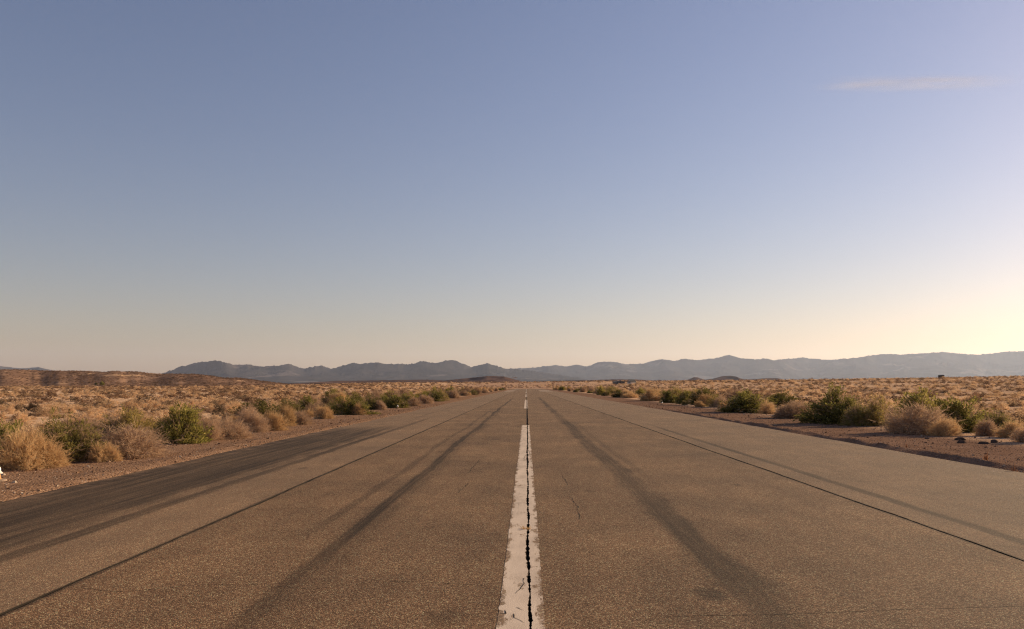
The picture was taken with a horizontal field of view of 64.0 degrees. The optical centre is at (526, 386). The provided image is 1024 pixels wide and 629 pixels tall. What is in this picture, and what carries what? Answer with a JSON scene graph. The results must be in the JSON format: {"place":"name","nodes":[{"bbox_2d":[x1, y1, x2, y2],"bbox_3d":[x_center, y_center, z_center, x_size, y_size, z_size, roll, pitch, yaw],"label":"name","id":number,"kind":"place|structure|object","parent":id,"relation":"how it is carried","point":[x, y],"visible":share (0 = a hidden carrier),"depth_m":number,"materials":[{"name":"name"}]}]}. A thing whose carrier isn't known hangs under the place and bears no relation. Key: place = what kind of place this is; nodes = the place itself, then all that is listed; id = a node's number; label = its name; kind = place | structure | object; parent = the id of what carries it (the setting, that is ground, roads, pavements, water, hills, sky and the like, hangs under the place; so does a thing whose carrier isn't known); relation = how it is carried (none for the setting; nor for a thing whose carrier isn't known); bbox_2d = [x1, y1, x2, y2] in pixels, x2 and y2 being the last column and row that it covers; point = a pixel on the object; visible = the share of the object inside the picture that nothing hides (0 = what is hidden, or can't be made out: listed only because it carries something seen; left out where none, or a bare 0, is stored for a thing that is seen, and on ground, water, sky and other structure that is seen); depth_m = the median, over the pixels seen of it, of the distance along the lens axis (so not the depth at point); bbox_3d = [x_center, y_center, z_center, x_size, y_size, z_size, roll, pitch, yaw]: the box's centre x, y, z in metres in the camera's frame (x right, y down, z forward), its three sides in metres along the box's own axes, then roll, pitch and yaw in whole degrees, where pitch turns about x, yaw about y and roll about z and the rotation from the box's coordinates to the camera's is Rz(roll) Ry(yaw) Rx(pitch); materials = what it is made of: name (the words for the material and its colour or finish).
{"place":"outdoors","nodes":[
{"label":"outdoors","id":0,"kind":"place"},
{"bbox_2d":[0,366,52,370],"bbox_3d":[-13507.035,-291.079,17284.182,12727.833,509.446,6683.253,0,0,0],"label":"mountain range","id":1,"kind":"structure","parent":0,"point":[33,368],"depth_m":17077.13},
{"bbox_2d":[0,369,284,386],"bbox_3d":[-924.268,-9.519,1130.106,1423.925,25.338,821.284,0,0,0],"label":"mesa","id":2,"kind":"structure","parent":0,"point":[114,375],"depth_m":930.12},
{"bbox_2d":[289,379,442,383],"bbox_3d":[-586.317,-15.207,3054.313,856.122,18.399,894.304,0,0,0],"label":"ridge","id":3,"kind":"structure","parent":0,"point":[357,381],"depth_m":2920.85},
{"bbox_2d":[162,360,587,383],"bbox_3d":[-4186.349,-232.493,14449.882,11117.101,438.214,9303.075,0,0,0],"label":"mountain range","id":4,"kind":"structure","parent":0,"point":[445,370],"depth_m":13151.14,"materials":[{"name":"stone"}]},
{"bbox_2d":[438,376,520,381],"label":"hill","id":5,"kind":"structure","parent":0,"point":[491,379],"depth_m":2233.23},
{"bbox_2d":[0,377,1023,501],"bbox_3d":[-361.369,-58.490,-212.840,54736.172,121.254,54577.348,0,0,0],"label":"ground","id":6,"kind":"structure","parent":0,"point":[53,481],"depth_m":25.96,"materials":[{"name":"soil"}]},
{"bbox_2d":[2,407,18,413],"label":"sagebrush","id":7,"kind":"object","parent":6,"relation":"on","point":[11,410],"visible":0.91,"depth_m":47.78,"materials":[{"name":"beige plant"}]},
{"bbox_2d":[0,418,29,465],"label":"green shrub","id":8,"kind":"object","parent":6,"relation":"on","point":[3,431],"visible":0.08,"depth_m":16.48,"materials":[{"name":"green plant"}]},
{"bbox_2d":[9,411,31,423],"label":"sagebrush","id":9,"kind":"object","parent":6,"relation":"on","point":[21,415],"visible":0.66,"depth_m":35.12,"materials":[{"name":"beige plant"}]},
{"bbox_2d":[8,409,36,420],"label":"sagebrush","id":10,"kind":"object","parent":6,"relation":"on","point":[26,413],"visible":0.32,"depth_m":38.35,"materials":[{"name":"brown plant"}]},
{"bbox_2d":[24,405,42,415],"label":"sagebrush","id":11,"kind":"object","parent":6,"relation":"on","point":[36,410],"visible":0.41,"depth_m":44.41,"materials":[{"name":"brown plant"}]},
{"bbox_2d":[24,402,43,409],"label":"sagebrush","id":12,"kind":"object","parent":6,"relation":"on","point":[30,406],"visible":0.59,"depth_m":53.01,"materials":[{"name":"brown plant"}]},
{"bbox_2d":[0,423,76,471],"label":"straw bush","id":13,"kind":"object","parent":6,"relation":"on","point":[24,454],"visible":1,"depth_m":15.74,"materials":[{"name":"plant"}]},
{"bbox_2d":[31,408,48,416],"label":"sagebrush","id":14,"kind":"object","parent":6,"relation":"on","point":[38,414],"visible":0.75,"depth_m":42.73,"materials":[{"name":"brown plant"}]},
{"bbox_2d":[28,420,53,431],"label":"sagebrush","id":15,"kind":"object","parent":6,"relation":"on","point":[42,424],"visible":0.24,"depth_m":28.91,"materials":[{"name":"brown plant"}]},
{"bbox_2d":[42,402,57,411],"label":"sagebrush","id":16,"kind":"object","parent":6,"relation":"on","point":[48,405],"visible":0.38,"depth_m":52.10,"materials":[{"name":"beige plant"}]},
{"bbox_2d":[44,405,67,418],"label":"sagebrush","id":17,"kind":"object","parent":6,"relation":"on","point":[55,413],"visible":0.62,"depth_m":40.25,"materials":[{"name":"brown plant"}]},
{"bbox_2d":[56,403,76,412],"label":"sagebrush","id":18,"kind":"object","parent":6,"relation":"on","point":[63,408],"visible":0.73,"depth_m":49.22,"materials":[{"name":"beige plant"}]},
{"bbox_2d":[61,411,87,421],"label":"sagebrush","id":19,"kind":"object","parent":6,"relation":"on","point":[81,417],"visible":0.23,"depth_m":34.70,"materials":[{"name":"brown plant"}]},
{"bbox_2d":[35,406,122,463],"bbox_3d":[-9.710,1.000,17.561,2.072,1.192,2.068,0,0,-9],"label":"olive shrub","id":20,"kind":"object","parent":6,"relation":"on","point":[75,440],"visible":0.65,"depth_m":17.41,"materials":[{"name":"green plant"}]},
{"bbox_2d":[76,404,96,412],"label":"sagebrush","id":21,"kind":"object","parent":6,"relation":"on","point":[88,407],"visible":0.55,"depth_m":48.29,"materials":[{"name":"brown plant"}]},
{"bbox_2d":[73,409,101,435],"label":"dry bush","id":22,"kind":"object","parent":6,"relation":"on","point":[89,420],"visible":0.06,"depth_m":26.11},
{"bbox_2d":[84,406,106,414],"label":"sagebrush","id":23,"kind":"object","parent":6,"relation":"on","point":[93,408],"visible":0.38,"depth_m":44.74,"materials":[{"name":"beige plant"}]},
{"bbox_2d":[89,420,105,436],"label":"dry bush","id":24,"kind":"object","parent":6,"relation":"on","point":[95,426],"visible":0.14,"depth_m":25.01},
{"bbox_2d":[92,411,105,419],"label":"sagebrush","id":25,"kind":"object","parent":6,"relation":"on","point":[98,415],"visible":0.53,"depth_m":37.07,"materials":[{"name":"beige plant"}]},
{"bbox_2d":[80,440,123,461],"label":"straw bush","id":26,"kind":"object","parent":6,"relation":"on","point":[107,454],"visible":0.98,"depth_m":17.29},
{"bbox_2d":[95,415,114,431],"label":"dry bush","id":27,"kind":"object","parent":6,"relation":"on","point":[103,421],"visible":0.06,"depth_m":28.08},
{"bbox_2d":[95,399,117,409],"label":"sagebrush","id":28,"kind":"object","parent":6,"relation":"on","point":[105,404],"visible":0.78,"depth_m":52.97,"materials":[{"name":"brown plant"}]},
{"bbox_2d":[108,407,126,419],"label":"sagebrush","id":29,"kind":"object","parent":6,"relation":"on","point":[112,412],"visible":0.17,"depth_m":36.26,"materials":[{"name":"brown plant"}]},
{"bbox_2d":[94,403,160,442],"bbox_3d":[-11.430,1.035,23.503,2.162,1.142,2.125,0,0,7],"label":"olive shrub","id":30,"kind":"object","parent":6,"relation":"on","point":[127,417],"visible":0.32,"depth_m":23.29,"materials":[{"name":"green plant"}]},
{"bbox_2d":[121,399,139,408],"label":"sagebrush","id":31,"kind":"object","parent":6,"relation":"on","point":[130,402],"visible":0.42,"depth_m":52.49,"materials":[{"name":"beige plant"}]},
{"bbox_2d":[86,417,183,458],"bbox_3d":[-9.055,1.110,18.484,2.542,0.974,2.308,0,0,-44],"label":"dry bush","id":32,"kind":"object","parent":6,"relation":"on","point":[132,445],"visible":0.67,"depth_m":18.28,"materials":[{"name":"plant"}]},
{"bbox_2d":[142,404,156,411],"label":"sagebrush","id":33,"kind":"object","parent":6,"relation":"on","point":[148,407],"visible":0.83,"depth_m":50.85,"materials":[{"name":"brown plant"}]},
{"bbox_2d":[150,402,165,408],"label":"sagebrush","id":34,"kind":"object","parent":6,"relation":"on","point":[156,405],"visible":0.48,"depth_m":55.19,"materials":[{"name":"beige plant"}]},
{"bbox_2d":[149,400,214,443],"bbox_3d":[-9.688,0.986,23.059,1.758,1.230,1.758,0,0,3],"label":"green shrub","id":35,"kind":"object","parent":6,"relation":"on","point":[188,429],"visible":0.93,"depth_m":22.80,"materials":[{"name":"green plant"}]},
{"bbox_2d":[187,399,202,406],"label":"sagebrush","id":36,"kind":"object","parent":6,"relation":"on","point":[192,403],"visible":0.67,"depth_m":61.99,"materials":[{"name":"beige plant"}]},
{"bbox_2d":[198,413,228,440],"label":"dry bush","id":37,"kind":"object","parent":6,"relation":"on","point":[216,434],"visible":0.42,"depth_m":24.02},
{"bbox_2d":[210,404,227,415],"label":"sagebrush","id":38,"kind":"object","parent":6,"relation":"on","point":[217,410],"visible":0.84,"depth_m":44.91,"materials":[{"name":"brown plant"}]},
{"bbox_2d":[224,402,237,411],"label":"sagebrush","id":39,"kind":"object","parent":6,"relation":"on","point":[228,407],"visible":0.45,"depth_m":51.00,"materials":[{"name":"brown plant"}]},
{"bbox_2d":[218,416,259,438],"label":"dry bush","id":40,"kind":"object","parent":6,"relation":"on","point":[235,432],"visible":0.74,"depth_m":24.77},
{"bbox_2d":[236,402,258,418],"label":"dry bush","id":41,"kind":"object","parent":6,"relation":"on","point":[252,410],"visible":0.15,"depth_m":37.97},
{"bbox_2d":[232,407,272,431],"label":"dry bush","id":42,"kind":"object","parent":6,"relation":"on","point":[259,424],"visible":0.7,"depth_m":28.42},
{"bbox_2d":[224,398,281,417],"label":"green shrub","id":43,"kind":"object","parent":6,"relation":"on","point":[263,407],"visible":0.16,"depth_m":40.78,"materials":[{"name":"green plant"}]},
{"bbox_2d":[258,408,295,430],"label":"straw bush","id":44,"kind":"object","parent":6,"relation":"on","point":[277,421],"visible":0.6,"depth_m":29.55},
{"bbox_2d":[269,402,298,425],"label":"straw bush","id":45,"kind":"object","parent":6,"relation":"on","point":[285,414],"visible":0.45,"depth_m":32.71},
{"bbox_2d":[277,397,303,414],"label":"olive shrub","id":46,"kind":"object","parent":6,"relation":"on","point":[291,403],"visible":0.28,"depth_m":45.66,"materials":[{"name":"green plant"}]},
{"bbox_2d":[293,407,314,424],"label":"dry bush","id":47,"kind":"object","parent":6,"relation":"on","point":[303,418],"visible":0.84,"depth_m":34.14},
{"bbox_2d":[296,393,318,411],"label":"green shrub","id":48,"kind":"object","parent":6,"relation":"on","point":[308,401],"visible":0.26,"depth_m":48.55,"materials":[{"name":"green plant"}]},
{"bbox_2d":[303,408,315,416],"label":"straw bush","id":49,"kind":"object","parent":6,"relation":"on","point":[308,412],"visible":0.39,"depth_m":41.90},
{"bbox_2d":[301,402,320,415],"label":"dry bush","id":50,"kind":"object","parent":6,"relation":"on","point":[311,406],"visible":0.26,"depth_m":43.54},
{"bbox_2d":[312,405,336,418],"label":"straw bush","id":51,"kind":"object","parent":6,"relation":"on","point":[325,412],"visible":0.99,"depth_m":40.15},
{"bbox_2d":[327,398,339,413],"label":"olive shrub","id":52,"kind":"object","parent":6,"relation":"on","point":[330,404],"visible":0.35,"depth_m":46.89,"materials":[{"name":"green plant"}]},
{"bbox_2d":[320,387,351,402],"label":"green shrub","id":53,"kind":"object","parent":6,"relation":"on","point":[333,391],"visible":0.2,"depth_m":66.80,"materials":[{"name":"green plant"}]},
{"bbox_2d":[324,390,350,403],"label":"straw bush","id":54,"kind":"object","parent":6,"relation":"on","point":[335,395],"visible":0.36,"depth_m":64.73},
{"bbox_2d":[346,390,362,402],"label":"green shrub","id":55,"kind":"object","parent":6,"relation":"on","point":[354,393],"visible":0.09,"depth_m":68.42,"materials":[{"name":"green plant"}]},
{"bbox_2d":[329,394,380,414],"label":"green shrub","id":56,"kind":"object","parent":6,"relation":"on","point":[344,408],"visible":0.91,"depth_m":45.78,"materials":[{"name":"green plant"}]},
{"bbox_2d":[351,403,365,414],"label":"straw bush","id":57,"kind":"object","parent":6,"relation":"on","point":[359,410],"visible":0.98,"depth_m":45.40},
{"bbox_2d":[365,394,378,409],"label":"olive shrub","id":58,"kind":"object","parent":6,"relation":"on","point":[369,400],"visible":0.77,"depth_m":55.53,"materials":[{"name":"green plant"}]},
{"bbox_2d":[374,397,387,409],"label":"dry bush","id":59,"kind":"object","parent":6,"relation":"on","point":[381,405],"visible":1,"depth_m":55.52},
{"bbox_2d":[380,393,411,407],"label":"green shrub","id":60,"kind":"object","parent":6,"relation":"on","point":[393,401],"visible":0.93,"depth_m":60.09,"materials":[{"name":"green plant"}]},
{"bbox_2d":[400,393,412,403],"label":"green shrub","id":61,"kind":"object","parent":6,"relation":"on","point":[407,397],"visible":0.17,"depth_m":66.79,"materials":[{"name":"green plant"}]},
{"bbox_2d":[407,397,422,405],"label":"dry bush","id":62,"kind":"object","parent":6,"relation":"on","point":[414,402],"visible":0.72,"depth_m":65.27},
{"bbox_2d":[417,394,434,403],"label":"dry bush","id":63,"kind":"object","parent":6,"relation":"on","point":[425,400],"visible":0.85,"depth_m":75.13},
{"bbox_2d":[430,390,446,400],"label":"green shrub","id":64,"kind":"object","parent":6,"relation":"on","point":[436,396],"visible":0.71,"depth_m":85.76,"materials":[{"name":"green plant"}]},
{"bbox_2d":[434,387,448,400],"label":"olive shrub","id":65,"kind":"object","parent":6,"relation":"on","point":[444,397],"visible":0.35,"depth_m":90.22,"materials":[{"name":"green plant"}]},
{"bbox_2d":[445,388,460,397],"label":"dry bush","id":66,"kind":"object","parent":6,"relation":"on","point":[452,394],"visible":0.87,"depth_m":107.00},
{"bbox_2d":[0,389,1023,628],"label":"runway","id":67,"kind":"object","parent":6,"relation":"on","point":[675,525],"visible":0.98,"depth_m":8.73,"materials":[{"name":"asphalt"}]},
{"bbox_2d":[496,425,544,628],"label":"stripe","id":68,"kind":"object","parent":67,"relation":"on","point":[513,599],"visible":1,"depth_m":7.32,"materials":[{"name":"white paint"}]},
{"bbox_2d":[78,433,1021,621],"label":"pavement cracks","id":69,"kind":"object","parent":67,"relation":"on","point":[579,518],"visible":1,"depth_m":6.44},
{"bbox_2d":[0,375,1023,428],"bbox_3d":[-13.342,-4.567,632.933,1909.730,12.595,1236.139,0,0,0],"label":"sagebrush scrub","id":70,"kind":"object","parent":6,"relation":"on","point":[149,399],"visible":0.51,"depth_m":204.18,"materials":[{"name":"plant"}]},
{"bbox_2d":[596,386,606,394],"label":"green shrub","id":71,"kind":"object","parent":6,"relation":"on","point":[600,389],"visible":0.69,"depth_m":149.30,"materials":[{"name":"green plant"}]},
{"bbox_2d":[600,391,610,395],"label":"olive shrub","id":72,"kind":"object","parent":6,"relation":"on","point":[605,393],"visible":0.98,"depth_m":135.26,"materials":[{"name":"green plant"}]},
{"bbox_2d":[621,391,638,397],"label":"straw bush","id":73,"kind":"object","parent":6,"relation":"on","point":[631,395],"visible":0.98,"depth_m":111.14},
{"bbox_2d":[633,387,645,394],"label":"green shrub","id":74,"kind":"object","parent":6,"relation":"on","point":[639,391],"visible":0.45,"depth_m":134.07,"materials":[{"name":"green plant"}]},
{"bbox_2d":[640,381,662,400],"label":"straw bush","id":75,"kind":"object","parent":6,"relation":"on","point":[651,395],"visible":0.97,"depth_m":86.95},
{"bbox_2d":[659,389,675,402],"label":"green shrub","id":76,"kind":"object","parent":6,"relation":"on","point":[668,397],"visible":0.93,"depth_m":78.89,"materials":[{"name":"green plant"}]},
{"bbox_2d":[670,386,682,396],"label":"olive shrub","id":77,"kind":"object","parent":6,"relation":"on","point":[676,391],"visible":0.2,"depth_m":87.71,"materials":[{"name":"green plant"}]},
{"bbox_2d":[674,389,691,403],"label":"green shrub","id":78,"kind":"object","parent":6,"relation":"on","point":[684,395],"visible":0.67,"depth_m":75.19,"materials":[{"name":"green plant"}]},
{"bbox_2d":[694,400,705,406],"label":"straw bush","id":79,"kind":"object","parent":6,"relation":"on","point":[698,404],"visible":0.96,"depth_m":62.34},
{"bbox_2d":[686,387,717,404],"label":"green shrub","id":80,"kind":"object","parent":6,"relation":"on","point":[703,391],"visible":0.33,"depth_m":68.97,"materials":[{"name":"green plant"}]},
{"bbox_2d":[695,393,715,405],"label":"straw bush","id":81,"kind":"object","parent":6,"relation":"on","point":[702,399],"visible":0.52,"depth_m":65.43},
{"bbox_2d":[704,394,717,406],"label":"olive shrub","id":82,"kind":"object","parent":6,"relation":"on","point":[711,401],"visible":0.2,"depth_m":61.84,"materials":[{"name":"green plant"}]},
{"bbox_2d":[712,393,729,407],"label":"dry bush","id":83,"kind":"object","parent":6,"relation":"on","point":[715,404],"visible":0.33,"depth_m":60.87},
{"bbox_2d":[725,389,745,400],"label":"dry bush","id":84,"kind":"object","parent":6,"relation":"on","point":[731,394],"visible":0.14,"depth_m":79.74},
{"bbox_2d":[715,386,779,412],"bbox_3d":[13.517,0.812,50.331,4.088,1.622,4.553,0,0,1],"label":"green shrub","id":85,"kind":"object","parent":6,"relation":"on","point":[744,402],"visible":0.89,"depth_m":49.58,"materials":[{"name":"green plant"}]},
{"bbox_2d":[757,396,775,413],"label":"straw bush","id":86,"kind":"object","parent":6,"relation":"on","point":[767,409],"visible":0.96,"depth_m":47.66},
{"bbox_2d":[766,390,800,406],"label":"green shrub","id":87,"kind":"object","parent":6,"relation":"on","point":[781,397],"visible":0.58,"depth_m":60.09,"materials":[{"name":"green plant"}]},
{"bbox_2d":[770,400,818,418],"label":"dry bush","id":88,"kind":"object","parent":6,"relation":"on","point":[789,411],"visible":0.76,"depth_m":40.60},
{"bbox_2d":[793,381,868,424],"bbox_3d":[12.972,0.682,34.657,3.228,1.812,3.261,0,0,-2],"label":"green shrub","id":89,"kind":"object","parent":6,"relation":"on","point":[828,410],"visible":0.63,"depth_m":34.50,"materials":[{"name":"green plant"}]},
{"bbox_2d":[837,399,870,426],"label":"olive shrub","id":90,"kind":"object","parent":6,"relation":"on","point":[853,417],"visible":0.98,"depth_m":32.64,"materials":[{"name":"green plant"}]},
{"bbox_2d":[862,393,891,425],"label":"olive shrub","id":91,"kind":"object","parent":6,"relation":"on","point":[875,411],"visible":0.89,"depth_m":32.59,"materials":[{"name":"green plant"}]},
{"bbox_2d":[868,396,960,434],"bbox_3d":[13.251,0.927,27.730,3.082,1.369,2.940,0,0,36],"label":"dry bush","id":92,"kind":"object","parent":6,"relation":"on","point":[917,422],"visible":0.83,"depth_m":27.44,"materials":[{"name":"plant"}]},
{"bbox_2d":[892,384,942,417],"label":"green shrub","id":93,"kind":"object","parent":6,"relation":"on","point":[916,398],"visible":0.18,"depth_m":37.03,"materials":[{"name":"green plant"}]},
{"bbox_2d":[926,416,964,436],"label":"straw bush","id":94,"kind":"object","parent":6,"relation":"on","point":[943,428],"visible":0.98,"depth_m":26.14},
{"bbox_2d":[929,393,988,432],"bbox_3d":[15.313,0.928,29.279,2.419,1.400,2.271,0,0,-42],"label":"green shrub","id":95,"kind":"object","parent":6,"relation":"on","point":[961,412],"visible":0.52,"depth_m":28.87,"materials":[{"name":"green plant"}]},
{"bbox_2d":[973,416,999,436],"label":"dry bush","id":96,"kind":"object","parent":6,"relation":"on","point":[984,428],"visible":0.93,"depth_m":26.35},
{"bbox_2d":[987,403,1002,409],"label":"sagebrush","id":97,"kind":"object","parent":6,"relation":"on","point":[995,406],"visible":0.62,"depth_m":55.85,"materials":[{"name":"brown plant"}]},
{"bbox_2d":[992,401,1008,409],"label":"sagebrush","id":98,"kind":"object","parent":6,"relation":"on","point":[1004,406],"visible":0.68,"depth_m":57.48,"materials":[{"name":"beige plant"}]},
{"bbox_2d":[981,407,1021,428],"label":"olive shrub","id":99,"kind":"object","parent":6,"relation":"on","point":[998,420],"visible":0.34,"depth_m":30.16,"materials":[{"name":"green plant"}]},
{"bbox_2d":[991,412,1023,437],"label":"straw bush","id":100,"kind":"object","parent":6,"relation":"on","point":[1006,430],"visible":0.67,"depth_m":25.45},
{"bbox_2d":[1006,398,1018,406],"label":"sagebrush","id":101,"kind":"object","parent":6,"relation":"on","point":[1013,404],"visible":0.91,"depth_m":65.29,"materials":[{"name":"brown plant"}]},
{"bbox_2d":[1001,408,1023,418],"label":"sagebrush","id":102,"kind":"object","parent":6,"relation":"on","point":[1013,415],"visible":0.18,"depth_m":35.71,"materials":[{"name":"brown plant"}]},
{"bbox_2d":[1008,424,1023,442],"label":"dry bush","id":103,"kind":"object","parent":6,"relation":"on","point":[1019,437],"visible":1,"depth_m":23.03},
{"bbox_2d":[1008,412,1023,426],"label":"sagebrush","id":104,"kind":"object","parent":6,"relation":"on","point":[1021,418],"visible":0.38,"depth_m":31.82,"materials":[{"name":"brown plant"}]},
{"bbox_2d":[0,0,1023,373],"label":"sky","id":105,"kind":"structure","parent":0,"point":[507,184],"materials":[{"name":"blue"}]},
{"bbox_2d":[545,379,651,381],"bbox_3d":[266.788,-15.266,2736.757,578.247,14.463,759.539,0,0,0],"label":"ridge","id":106,"kind":"structure","parent":0,"point":[610,380],"depth_m":2628.45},
{"bbox_2d":[688,376,779,380],"bbox_3d":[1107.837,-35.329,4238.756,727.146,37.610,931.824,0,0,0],"label":"dark butte","id":107,"kind":"object","parent":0,"point":[723,378],"visible":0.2,"depth_m":4148.61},
{"bbox_2d":[512,351,1023,381],"bbox_3d":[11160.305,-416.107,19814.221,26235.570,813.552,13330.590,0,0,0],"label":"mountain range","id":108,"kind":"structure","parent":0,"point":[948,364],"depth_m":17784.63,"materials":[{"name":"stone"}]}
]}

